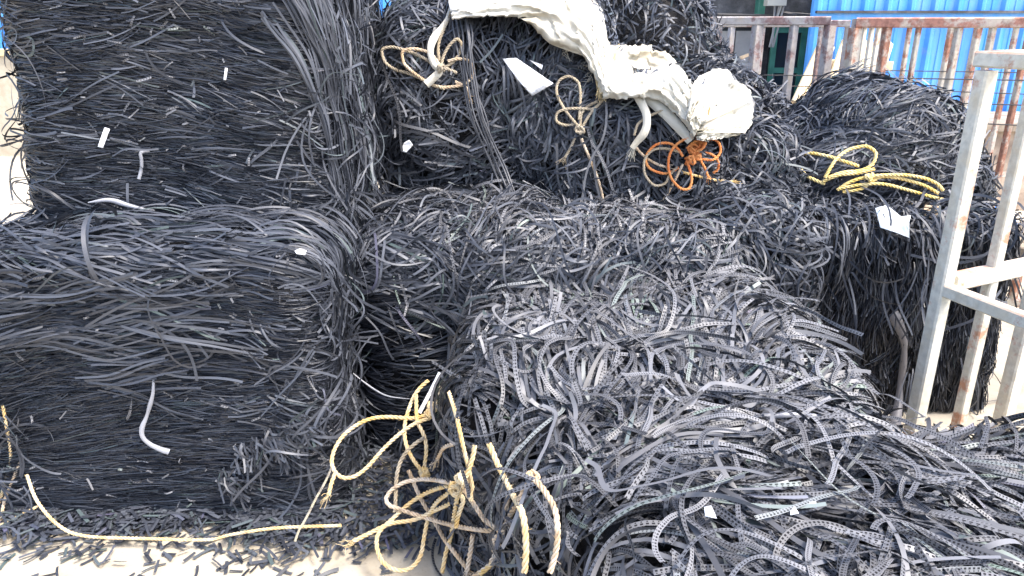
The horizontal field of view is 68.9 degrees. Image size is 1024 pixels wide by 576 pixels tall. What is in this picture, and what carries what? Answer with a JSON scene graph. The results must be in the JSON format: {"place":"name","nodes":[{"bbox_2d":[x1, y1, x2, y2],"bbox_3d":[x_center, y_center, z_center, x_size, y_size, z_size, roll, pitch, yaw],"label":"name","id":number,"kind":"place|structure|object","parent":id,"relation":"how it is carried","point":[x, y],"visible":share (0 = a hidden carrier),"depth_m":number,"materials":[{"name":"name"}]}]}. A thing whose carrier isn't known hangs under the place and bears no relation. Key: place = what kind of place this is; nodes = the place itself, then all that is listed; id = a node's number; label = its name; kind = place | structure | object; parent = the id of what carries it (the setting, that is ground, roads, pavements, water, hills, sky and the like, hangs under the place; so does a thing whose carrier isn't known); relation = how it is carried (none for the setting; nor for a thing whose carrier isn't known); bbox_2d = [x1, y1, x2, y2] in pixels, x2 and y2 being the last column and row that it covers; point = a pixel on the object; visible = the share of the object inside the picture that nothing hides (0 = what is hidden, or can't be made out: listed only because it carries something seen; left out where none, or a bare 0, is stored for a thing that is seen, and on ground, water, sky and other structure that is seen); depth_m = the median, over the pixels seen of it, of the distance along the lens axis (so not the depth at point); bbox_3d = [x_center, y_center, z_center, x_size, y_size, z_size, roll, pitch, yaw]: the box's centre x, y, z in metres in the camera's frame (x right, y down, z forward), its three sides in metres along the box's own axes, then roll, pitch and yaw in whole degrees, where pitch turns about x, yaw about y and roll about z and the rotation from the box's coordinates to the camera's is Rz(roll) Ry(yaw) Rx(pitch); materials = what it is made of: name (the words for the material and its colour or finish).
{"place":"outdoors","nodes":[
{"label":"outdoors","id":0,"kind":"place"},
{"bbox_2d":[0,49,31,155],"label":"yard wall","id":1,"kind":"structure","parent":0,"point":[6,86],"depth_m":8.79,"materials":[{"name":"paint"}]},
{"bbox_2d":[0,0,390,48],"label":"blue wall","id":2,"kind":"structure","parent":0,"point":[383,3],"depth_m":10.34,"materials":[{"name":"metal"}]},
{"bbox_2d":[0,156,1023,575],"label":"ground","id":3,"kind":"structure","parent":0,"point":[128,558],"depth_m":2.24,"materials":[{"name":"concrete"}]},
{"bbox_2d":[0,553,16,568],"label":"cut strip","id":4,"kind":"object","parent":3,"relation":"on","point":[5,561],"visible":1,"depth_m":2.20,"materials":[{"name":"rubber"}]},
{"bbox_2d":[14,543,21,551],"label":"cut strip","id":5,"kind":"object","parent":3,"relation":"on","point":[18,548],"visible":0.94,"depth_m":2.25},
{"bbox_2d":[18,548,43,557],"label":"cut strip","id":6,"kind":"object","parent":3,"relation":"on","point":[31,553],"visible":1,"depth_m":2.22,"materials":[{"name":"rubber"}]},
{"bbox_2d":[23,548,46,562],"bbox_3d":[-1.416,0.794,2.216,0.014,0.002,0.073,9,21,23],"label":"cut strip","id":7,"kind":"object","parent":3,"relation":"on","point":[34,555],"visible":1,"depth_m":2.21,"materials":[{"name":"rubber"}]},
{"bbox_2d":[37,546,59,555],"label":"cut strip","id":8,"kind":"object","parent":3,"relation":"on","point":[58,547],"visible":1,"depth_m":2.24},
{"bbox_2d":[74,549,82,556],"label":"cut strip","id":9,"kind":"object","parent":3,"relation":"on","point":[78,552],"visible":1,"depth_m":2.22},
{"bbox_2d":[80,551,103,564],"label":"cut strip","id":10,"kind":"object","parent":3,"relation":"on","point":[99,553],"visible":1,"depth_m":2.21,"materials":[{"name":"rubber"}]},
{"bbox_2d":[88,543,104,555],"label":"cut strip","id":11,"kind":"object","parent":3,"relation":"on","point":[94,550],"visible":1,"depth_m":2.24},
{"bbox_2d":[92,555,100,565],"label":"cut strip","id":12,"kind":"object","parent":3,"relation":"on","point":[98,563],"visible":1,"depth_m":2.19,"materials":[{"name":"rubber"}]},
{"bbox_2d":[115,531,136,544],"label":"cut strip","id":13,"kind":"object","parent":3,"relation":"on","point":[120,541],"visible":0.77,"depth_m":2.27,"materials":[{"name":"rubber"}]},
{"bbox_2d":[143,540,147,549],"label":"cut strip","id":14,"kind":"object","parent":3,"relation":"on","point":[145,544],"visible":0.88,"depth_m":2.26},
{"bbox_2d":[143,552,152,561],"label":"cut strip","id":15,"kind":"object","parent":3,"relation":"on","point":[148,557],"visible":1,"depth_m":2.20,"materials":[{"name":"rubber"}]},
{"bbox_2d":[154,559,159,571],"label":"cut strip","id":16,"kind":"object","parent":3,"relation":"on","point":[156,566],"visible":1,"depth_m":2.17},
{"bbox_2d":[161,551,172,560],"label":"cut strip","id":17,"kind":"object","parent":3,"relation":"on","point":[169,556],"visible":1,"depth_m":2.22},
{"bbox_2d":[156,528,177,535],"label":"cut strip","id":18,"kind":"object","parent":3,"relation":"on","point":[167,532],"visible":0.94,"depth_m":2.31,"materials":[{"name":"rubber"}]},
{"bbox_2d":[158,526,176,534],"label":"cut strip","id":19,"kind":"object","parent":3,"relation":"on","point":[164,531],"visible":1,"depth_m":2.31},
{"bbox_2d":[162,533,181,548],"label":"cut strip","id":20,"kind":"object","parent":3,"relation":"on","point":[177,536],"visible":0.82,"depth_m":2.27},
{"bbox_2d":[173,541,186,547],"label":"cut strip","id":21,"kind":"object","parent":3,"relation":"on","point":[178,544],"visible":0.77,"depth_m":2.25,"materials":[{"name":"rubber"}]},
{"bbox_2d":[183,552,195,561],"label":"cut strip","id":22,"kind":"object","parent":3,"relation":"on","point":[189,556],"visible":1,"depth_m":2.21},
{"bbox_2d":[0,171,390,535],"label":"strip bale","id":23,"kind":"object","parent":3,"relation":"on","point":[232,335],"visible":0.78,"depth_m":2.24,"materials":[{"name":"black"}]},
{"bbox_2d":[0,405,36,524],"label":"rope","id":24,"kind":"object","parent":23,"relation":"attached to","point":[18,466],"visible":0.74,"depth_m":2.35,"materials":[{"name":"fabric"}]},
{"bbox_2d":[88,198,154,210],"bbox_3d":[-1.230,-0.261,2.353,0.188,0.049,0.009,-4,20,-12],"label":"loose tape","id":25,"kind":"object","parent":23,"relation":"attached to","point":[118,202],"visible":0.98,"depth_m":2.35,"materials":[{"name":"grey"}]},
{"bbox_2d":[139,380,169,454],"bbox_3d":[-1.089,0.393,2.256,0.079,0.245,0.027,-2,20,-6],"label":"loose tape","id":26,"kind":"object","parent":23,"relation":"attached to","point":[145,440],"visible":1,"depth_m":2.26,"materials":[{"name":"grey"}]},
{"bbox_2d":[0,0,407,237],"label":"strip bale","id":27,"kind":"object","parent":23,"relation":"on","point":[281,115],"visible":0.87,"depth_m":2.29,"materials":[{"name":"black"}]},
{"bbox_2d":[98,128,109,147],"bbox_3d":[-1.237,-0.455,2.262,0.041,0.061,0.005,-12,23,-31],"label":"paper tag","id":28,"kind":"object","parent":27,"relation":"attached to","point":[103,137],"visible":1,"depth_m":2.26,"materials":[{"name":"paper"}]},
{"bbox_2d":[137,151,149,179],"bbox_3d":[-1.154,-0.387,2.337,0.048,0.094,0.005,-7,21,-20],"label":"loose tape","id":29,"kind":"object","parent":27,"relation":"attached to","point":[141,165],"visible":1,"depth_m":2.33,"materials":[{"name":"grey"}]},
{"bbox_2d":[224,68,227,79],"bbox_3d":[-0.845,-0.632,2.203,0.015,0.035,0.006,0,20,0],"label":"paper tag","id":30,"kind":"object","parent":27,"relation":"attached to","point":[225,73],"visible":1,"depth_m":2.20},
{"bbox_2d":[295,249,305,254],"bbox_3d":[-0.588,-0.100,2.077,0.033,0.018,0.010,-6,20,-17],"label":"paper scrap","id":31,"kind":"object","parent":23,"relation":"on","point":[300,251],"visible":1,"depth_m":2.08,"materials":[{"name":"paper"}]},
{"bbox_2d":[353,373,408,398],"bbox_3d":[-0.441,0.331,2.495,0.204,0.070,0.017,5,20,15],"label":"loose tape","id":32,"kind":"object","parent":23,"relation":"attached to","point":[368,385],"visible":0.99,"depth_m":2.50,"materials":[{"name":"grey"}]},
{"bbox_2d":[195,565,198,575],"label":"cut strip","id":33,"kind":"object","parent":3,"relation":"on","point":[197,570],"visible":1,"depth_m":2.15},
{"bbox_2d":[193,542,203,548],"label":"cut strip","id":34,"kind":"object","parent":3,"relation":"on","point":[200,546],"visible":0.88,"depth_m":2.26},
{"bbox_2d":[193,547,213,558],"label":"cut strip","id":35,"kind":"object","parent":3,"relation":"on","point":[200,553],"visible":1,"depth_m":2.23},
{"bbox_2d":[0,441,440,563],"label":"strip litter","id":36,"kind":"object","parent":3,"relation":"on","point":[125,520],"visible":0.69,"depth_m":2.33,"materials":[{"name":"rubber"}]},
{"bbox_2d":[25,474,341,541],"bbox_3d":[-0.996,0.679,2.219,0.972,0.188,0.092,2,20,5],"label":"rope","id":37,"kind":"object","parent":36,"relation":"on","point":[44,511],"visible":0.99,"depth_m":2.24,"materials":[{"name":"fabric"}]},
{"bbox_2d":[218,542,222,552],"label":"cut strip","id":38,"kind":"object","parent":3,"relation":"on","point":[220,546],"visible":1,"depth_m":2.26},
{"bbox_2d":[224,560,228,573],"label":"cut strip","id":39,"kind":"object","parent":3,"relation":"on","point":[226,570],"visible":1,"depth_m":2.17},
{"bbox_2d":[216,558,237,570],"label":"cut strip","id":40,"kind":"object","parent":3,"relation":"on","point":[231,561],"visible":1,"depth_m":2.20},
{"bbox_2d":[227,550,236,558],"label":"cut strip","id":41,"kind":"object","parent":3,"relation":"on","point":[230,553],"visible":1,"depth_m":2.22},
{"bbox_2d":[234,549,242,559],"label":"cut strip","id":42,"kind":"object","parent":3,"relation":"on","point":[238,554],"visible":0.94,"depth_m":2.21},
{"bbox_2d":[245,538,253,549],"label":"cut strip","id":43,"kind":"object","parent":3,"relation":"on","point":[247,546],"visible":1,"depth_m":2.26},
{"bbox_2d":[247,558,272,564],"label":"cut strip","id":44,"kind":"object","parent":3,"relation":"on","point":[260,561],"visible":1,"depth_m":2.19,"materials":[{"name":"rubber"}]},
{"bbox_2d":[267,552,273,565],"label":"cut strip","id":45,"kind":"object","parent":3,"relation":"on","point":[269,557],"visible":1,"depth_m":2.19,"materials":[{"name":"rubber"}]},
{"bbox_2d":[276,565,288,575],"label":"cut strip","id":46,"kind":"object","parent":3,"relation":"on","point":[283,570],"visible":1,"depth_m":2.15,"materials":[{"name":"rubber"}]},
{"bbox_2d":[272,566,292,573],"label":"cut strip","id":47,"kind":"object","parent":3,"relation":"on","point":[279,569],"visible":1,"depth_m":2.16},
{"bbox_2d":[314,561,325,575],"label":"cut strip","id":48,"kind":"object","parent":3,"relation":"on","point":[319,568],"visible":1,"depth_m":2.17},
{"bbox_2d":[324,547,328,556],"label":"cut strip","id":49,"kind":"object","parent":3,"relation":"on","point":[326,551],"visible":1,"depth_m":2.23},
{"bbox_2d":[318,567,338,575],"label":"cut strip","id":50,"kind":"object","parent":3,"relation":"on","point":[329,571],"visible":1,"depth_m":2.15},
{"bbox_2d":[389,538,392,553],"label":"cut strip","id":51,"kind":"object","parent":3,"relation":"on","point":[391,549],"visible":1,"depth_m":2.24,"materials":[{"name":"rubber"}]},
{"bbox_2d":[392,537,399,547],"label":"cut strip","id":52,"kind":"object","parent":3,"relation":"on","point":[396,545],"visible":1,"depth_m":2.25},
{"bbox_2d":[352,169,753,459],"bbox_3d":[0.093,-0.011,3.016,1.580,1.000,1.138,0,20,0],"label":"strip bale","id":53,"kind":"object","parent":3,"relation":"on","point":[437,256],"visible":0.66,"depth_m":2.57,"materials":[{"name":"black"}]},
{"bbox_2d":[370,0,734,210],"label":"strip bale","id":54,"kind":"object","parent":53,"relation":"on","point":[532,138],"visible":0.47,"depth_m":2.86,"materials":[{"name":"black"}]},
{"bbox_2d":[401,140,412,151],"bbox_3d":[-0.401,-0.543,2.858,0.048,0.049,0.014,-3,20,-9],"label":"paper scrap","id":55,"kind":"object","parent":54,"relation":"on","point":[407,145],"visible":0.97,"depth_m":2.86,"materials":[{"name":"paper"}]},
{"bbox_2d":[380,11,473,103],"bbox_3d":[-0.313,-0.899,2.821,0.324,0.396,0.211,-9,21,-24],"label":"rope","id":56,"kind":"object","parent":54,"relation":"on","point":[441,65],"visible":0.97,"depth_m":2.81,"materials":[{"name":"fabric"}]},
{"bbox_2d":[456,19,511,200],"bbox_3d":[-0.087,-0.703,2.775,0.113,0.788,0.834,-10,22,-26],"label":"hanging strip","id":57,"kind":"object","parent":54,"relation":"hanging from","point":[470,96],"visible":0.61,"depth_m":2.81,"materials":[{"name":"grey"}]},
{"bbox_2d":[466,27,512,189],"bbox_3d":[-0.070,-0.701,2.798,0.127,0.808,0.772,-12,23,-30],"label":"hanging strip","id":58,"kind":"object","parent":54,"relation":"hanging from","point":[481,104],"visible":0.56,"depth_m":2.83,"materials":[{"name":"grey"}]},
{"bbox_2d":[465,17,515,197],"bbox_3d":[-0.083,-0.718,2.822,0.124,0.790,0.683,-11,22,-28],"label":"hanging strip","id":59,"kind":"object","parent":54,"relation":"hanging from","point":[478,103],"visible":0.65,"depth_m":2.81,"materials":[{"name":"grey"}]},
{"bbox_2d":[468,17,513,200],"bbox_3d":[-0.069,-0.708,2.805,0.126,0.799,0.742,-12,23,-30],"label":"hanging strip","id":60,"kind":"object","parent":54,"relation":"hanging from","point":[477,108],"visible":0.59,"depth_m":2.82,"materials":[{"name":"grey"}]},
{"bbox_2d":[452,21,531,236],"bbox_3d":[-0.089,-0.690,2.762,0.116,0.805,0.891,-10,22,-25],"label":"hanging strip","id":61,"kind":"object","parent":54,"relation":"hanging from","point":[529,234],"visible":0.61,"depth_m":2.83,"materials":[{"name":"grey"}]},
{"bbox_2d":[467,17,519,201],"bbox_3d":[-0.088,-0.727,2.847,0.128,0.789,0.622,-11,22,-29],"label":"hanging strip","id":62,"kind":"object","parent":54,"relation":"hanging from","point":[482,112],"visible":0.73,"depth_m":2.81,"materials":[{"name":"grey"}]},
{"bbox_2d":[459,19,545,232],"bbox_3d":[-0.085,-0.692,2.756,0.100,0.797,0.889,-9,22,-25],"label":"hanging strip","id":63,"kind":"object","parent":54,"relation":"hanging from","point":[542,230],"visible":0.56,"depth_m":2.83,"materials":[{"name":"grey"}]},
{"bbox_2d":[503,58,552,95],"bbox_3d":[0.059,-0.784,2.775,0.191,0.136,0.017,1,20,1],"label":"paper sheet","id":64,"kind":"object","parent":54,"relation":"attached to","point":[532,81],"visible":1,"depth_m":2.78,"materials":[{"name":"paper"}]},
{"bbox_2d":[530,60,542,69],"bbox_3d":[0.089,-0.830,2.777,0.052,0.036,0.004,0,20,0],"label":"paper scrap","id":65,"kind":"object","parent":54,"relation":"on","point":[540,66],"visible":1,"depth_m":2.78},
{"bbox_2d":[554,75,603,198],"bbox_3d":[0.264,-0.527,2.824,0.224,0.530,0.104,5,20,15],"label":"rope","id":66,"kind":"object","parent":54,"relation":"attached to","point":[579,126],"visible":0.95,"depth_m":2.79,"materials":[{"name":"fabric"}]},
{"bbox_2d":[448,0,753,161],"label":"torn sack","id":67,"kind":"object","parent":54,"relation":"on","point":[577,27],"visible":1,"depth_m":2.75,"materials":[{"name":"white plastic"}]},
{"bbox_2d":[424,7,450,86],"bbox_3d":[-0.250,-0.949,2.856,0.064,0.338,0.267,8,21,22],"label":"sack strap","id":68,"kind":"object","parent":67,"relation":"hanging from","point":[432,78],"visible":0.86,"depth_m":2.80,"materials":[{"name":"white plastic"}]},
{"bbox_2d":[633,96,741,202],"bbox_3d":[0.682,-0.519,2.797,0.476,0.391,0.111,-5,20,-13],"label":"rope","id":69,"kind":"object","parent":54,"relation":"on","point":[694,148],"visible":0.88,"depth_m":2.78,"materials":[{"name":"fabric"}]},
{"bbox_2d":[606,0,791,121],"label":"strip bale","id":70,"kind":"object","parent":3,"relation":"on","point":[677,31],"visible":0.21,"depth_m":3.60,"materials":[{"name":"black"}]},
{"bbox_2d":[394,251,1023,575],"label":"strip heap","id":71,"kind":"object","parent":3,"relation":"on","point":[582,404],"visible":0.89,"depth_m":1.73,"materials":[{"name":"black"}]},
{"bbox_2d":[320,379,441,511],"bbox_3d":[-0.373,0.478,2.206,0.412,0.297,0.217,-9,22,-24],"label":"rope","id":72,"kind":"object","parent":71,"relation":"on","point":[423,471],"visible":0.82,"depth_m":2.23,"materials":[{"name":"fabric"}]},
{"bbox_2d":[294,467,331,541],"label":"rope","id":73,"kind":"object","parent":72,"relation":"hanging from","point":[311,507],"visible":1,"depth_m":2.16,"materials":[{"name":"fabric"}]},
{"bbox_2d":[418,372,439,413],"bbox_3d":[-0.256,0.323,2.310,0.015,0.102,0.108,13,23,33],"label":"packing strap","id":74,"kind":"object","parent":72,"relation":"hanging from","point":[425,401],"visible":0.74,"depth_m":2.31,"materials":[{"name":"white plastic"}]},
{"bbox_2d":[337,445,495,574],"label":"rope","id":75,"kind":"object","parent":71,"relation":"on","point":[456,489],"visible":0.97,"depth_m":2.10,"materials":[{"name":"fabric"}]},
{"bbox_2d":[429,391,473,501],"bbox_3d":[-0.189,0.422,2.086,0.094,0.301,0.464,-4,20,-12],"label":"rope","id":76,"kind":"object","parent":71,"relation":"on","point":[461,438],"visible":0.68,"depth_m":1.90,"materials":[{"name":"fabric"}]},
{"bbox_2d":[463,495,516,575],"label":"rope","id":77,"kind":"object","parent":71,"relation":"on","point":[482,571],"visible":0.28,"depth_m":1.95,"materials":[{"name":"fabric"}]},
{"bbox_2d":[487,443,529,573],"bbox_3d":[-0.005,0.482,1.702,0.036,0.129,0.355,-5,20,-13],"label":"rope","id":78,"kind":"object","parent":71,"relation":"on","point":[524,524],"visible":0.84,"depth_m":1.57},
{"bbox_2d":[516,469,560,573],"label":"rope","id":79,"kind":"object","parent":71,"relation":"on","point":[551,502],"visible":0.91,"depth_m":1.51,"materials":[{"name":"fabric"}]},
{"bbox_2d":[704,506,716,518],"bbox_3d":[0.362,0.410,1.365,0.020,0.014,0.025,0,20,0],"label":"paper scrap","id":80,"kind":"object","parent":71,"relation":"on","point":[709,511],"visible":1,"depth_m":1.37,"materials":[{"name":"paper"}]},
{"bbox_2d":[682,412,834,424],"bbox_3d":[0.584,0.310,1.786,0.408,0.039,0.050,-4,20,-11],"label":"loose tape","id":81,"kind":"object","parent":71,"relation":"on","point":[784,415],"visible":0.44,"depth_m":1.81,"materials":[{"name":"grey"}]},
{"bbox_2d":[790,507,798,515],"bbox_3d":[0.509,0.403,1.348,0.016,0.010,0.013,0,20,0],"label":"paper scrap","id":82,"kind":"object","parent":71,"relation":"on","point":[793,511],"visible":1,"depth_m":1.35,"materials":[{"name":"paper"}]},
{"bbox_2d":[673,111,840,325],"bbox_3d":[0.886,-0.155,3.187,0.911,1.157,1.296,0,20,0],"label":"strip bale","id":83,"kind":"object","parent":3,"relation":"on","point":[767,167],"visible":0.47,"depth_m":2.73,"materials":[{"name":"black"}]},
{"bbox_2d":[707,0,811,107],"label":"workshop","id":84,"kind":"structure","parent":3,"relation":"on","point":[773,59],"depth_m":8.73,"materials":[{"name":"grey metal"}]},
{"bbox_2d":[763,0,786,46],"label":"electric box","id":85,"kind":"object","parent":84,"relation":"attached to","point":[779,3],"visible":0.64,"depth_m":8.32,"materials":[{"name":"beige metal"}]},
{"bbox_2d":[763,27,807,107],"bbox_3d":[3.220,-2.362,8.902,0.400,1.410,0.100,0,20,0],"label":"door","id":86,"kind":"structure","parent":84,"relation":"in","point":[776,57],"depth_m":8.76,"materials":[{"name":"green glass"}]},
{"bbox_2d":[704,16,850,103],"bbox_3d":[1.458,-0.997,5.003,1.391,1.540,0.755,7,21,19],"label":"steel cage","id":87,"kind":"object","parent":3,"relation":"on","point":[827,25],"visible":0.21,"depth_m":4.43,"materials":[{"name":"grey metal"}]},
{"bbox_2d":[699,183,1023,416],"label":"strip bale","id":88,"kind":"object","parent":3,"relation":"on","point":[875,276],"visible":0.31,"depth_m":2.91,"materials":[{"name":"black"}]},
{"bbox_2d":[777,57,1002,218],"bbox_3d":[1.652,-0.614,3.475,1.048,0.861,1.068,0,20,0],"label":"strip bale","id":89,"kind":"object","parent":88,"relation":"on","point":[902,126],"visible":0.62,"depth_m":3.12,"materials":[{"name":"black"}]},
{"bbox_2d":[800,145,944,201],"bbox_3d":[1.458,-0.472,3.045,0.589,0.212,0.134,8,21,21],"label":"rope","id":90,"kind":"object","parent":89,"relation":"on","point":[872,178],"visible":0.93,"depth_m":3.03,"materials":[{"name":"fabric"}]},
{"bbox_2d":[875,205,910,237],"bbox_3d":[1.442,-0.254,2.828,0.120,0.101,0.092,6,20,16],"label":"plastic film","id":91,"kind":"object","parent":88,"relation":"on","point":[900,225],"visible":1,"depth_m":2.81,"materials":[{"name":"white"}]},
{"bbox_2d":[888,311,907,424],"bbox_3d":[1.513,0.313,2.915,0.115,0.443,0.128,0,20,0],"label":"dusty film","id":92,"kind":"object","parent":88,"relation":"hanging from","point":[902,366],"visible":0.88,"depth_m":2.96,"materials":[{"name":"grey"}]},
{"bbox_2d":[924,205,938,215],"bbox_3d":[1.648,-0.299,2.938,0.054,0.045,0.057,14,24,34],"label":"cardboard scrap","id":93,"kind":"object","parent":88,"relation":"on","point":[930,208],"visible":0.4,"depth_m":2.95,"materials":[{"name":"beige"}]},
{"bbox_2d":[843,17,1023,306],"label":"steel cage","id":94,"kind":"object","parent":3,"relation":"on","point":[857,33],"visible":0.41,"depth_m":4.00,"materials":[{"name":"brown metal"}]},
{"bbox_2d":[903,49,1023,434],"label":"steel cage","id":95,"kind":"object","parent":3,"relation":"on","point":[950,283],"visible":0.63,"depth_m":2.33,"materials":[{"name":"metal"}]},
{"bbox_2d":[739,53,748,59],"bbox_3d":[2.602,-2.546,8.138,0.238,0.113,0.003,6,20,15],"label":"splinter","id":96,"kind":"object","parent":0,"point":[744,56],"visible":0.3,"depth_m":8.16,"materials":[{"name":"beige wood"}]},
{"bbox_2d":[803,0,1023,111],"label":"blue wall","id":97,"kind":"structure","parent":0,"point":[930,49],"depth_m":7.75,"materials":[{"name":"metal"}]},
{"bbox_2d":[711,11,809,15],"bbox_3d":[4.813,-2.966,8.030,8.449,0.114,0.569,3,20,8],"label":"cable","id":98,"kind":"object","parent":97,"relation":"attached to","point":[784,14],"visible":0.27,"depth_m":8.40,"materials":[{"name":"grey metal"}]},
{"bbox_2d":[985,112,1019,171],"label":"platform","id":99,"kind":"structure","parent":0,"point":[1000,130],"depth_m":6.97,"materials":[{"name":"beige concrete"}]},
{"bbox_2d":[791,48,815,102],"bbox_3d":[2.941,-2.127,7.362,0.086,0.637,0.795,13,24,33],"label":"plank","id":100,"kind":"object","parent":99,"relation":"on","point":[805,80],"visible":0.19,"depth_m":7.29,"materials":[{"name":"brown wood"}]},
{"bbox_2d":[830,39,842,75],"bbox_3d":[3.206,-2.188,7.341,0.084,0.489,0.738,11,22,28],"label":"plank","id":101,"kind":"object","parent":99,"relation":"on","point":[836,63],"visible":0.23,"depth_m":7.34,"materials":[{"name":"brown wood"}]},
{"bbox_2d":[862,40,866,66],"bbox_3d":[3.422,-2.183,7.342,0.077,0.474,0.735,11,22,28],"label":"plank","id":102,"kind":"object","parent":99,"relation":"on","point":[864,51],"visible":0.08,"depth_m":7.45,"materials":[{"name":"brown wood"}]},
{"bbox_2d":[831,59,893,69],"bbox_3d":[3.431,-2.211,7.407,0.678,0.110,0.050,0,20,0],"label":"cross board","id":103,"kind":"object","parent":102,"relation":"on","point":[889,65],"visible":0.19,"depth_m":7.38,"materials":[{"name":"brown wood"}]},
{"bbox_2d":[887,42,892,60],"bbox_3d":[3.642,-2.183,7.342,0.070,0.486,0.737,11,22,29],"label":"plank","id":104,"kind":"object","parent":99,"relation":"on","point":[891,46],"visible":0.19,"depth_m":7.49,"materials":[{"name":"brown wood"}]},
{"bbox_2d":[1015,193,1023,210],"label":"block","id":105,"kind":"structure","parent":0,"point":[1021,198],"depth_m":6.32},
{"bbox_2d":[998,171,1023,193],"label":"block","id":106,"kind":"structure","parent":105,"relation":"on","point":[1003,180],"depth_m":6.25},
{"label":"old timber","id":107,"kind":"object","parent":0,"visible":0},
{"bbox_2d":[1019,243,1023,255],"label":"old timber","id":108,"kind":"object","parent":107,"relation":"on","point":[1022,248],"depth_m":3.69,"materials":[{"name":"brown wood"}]}
]}

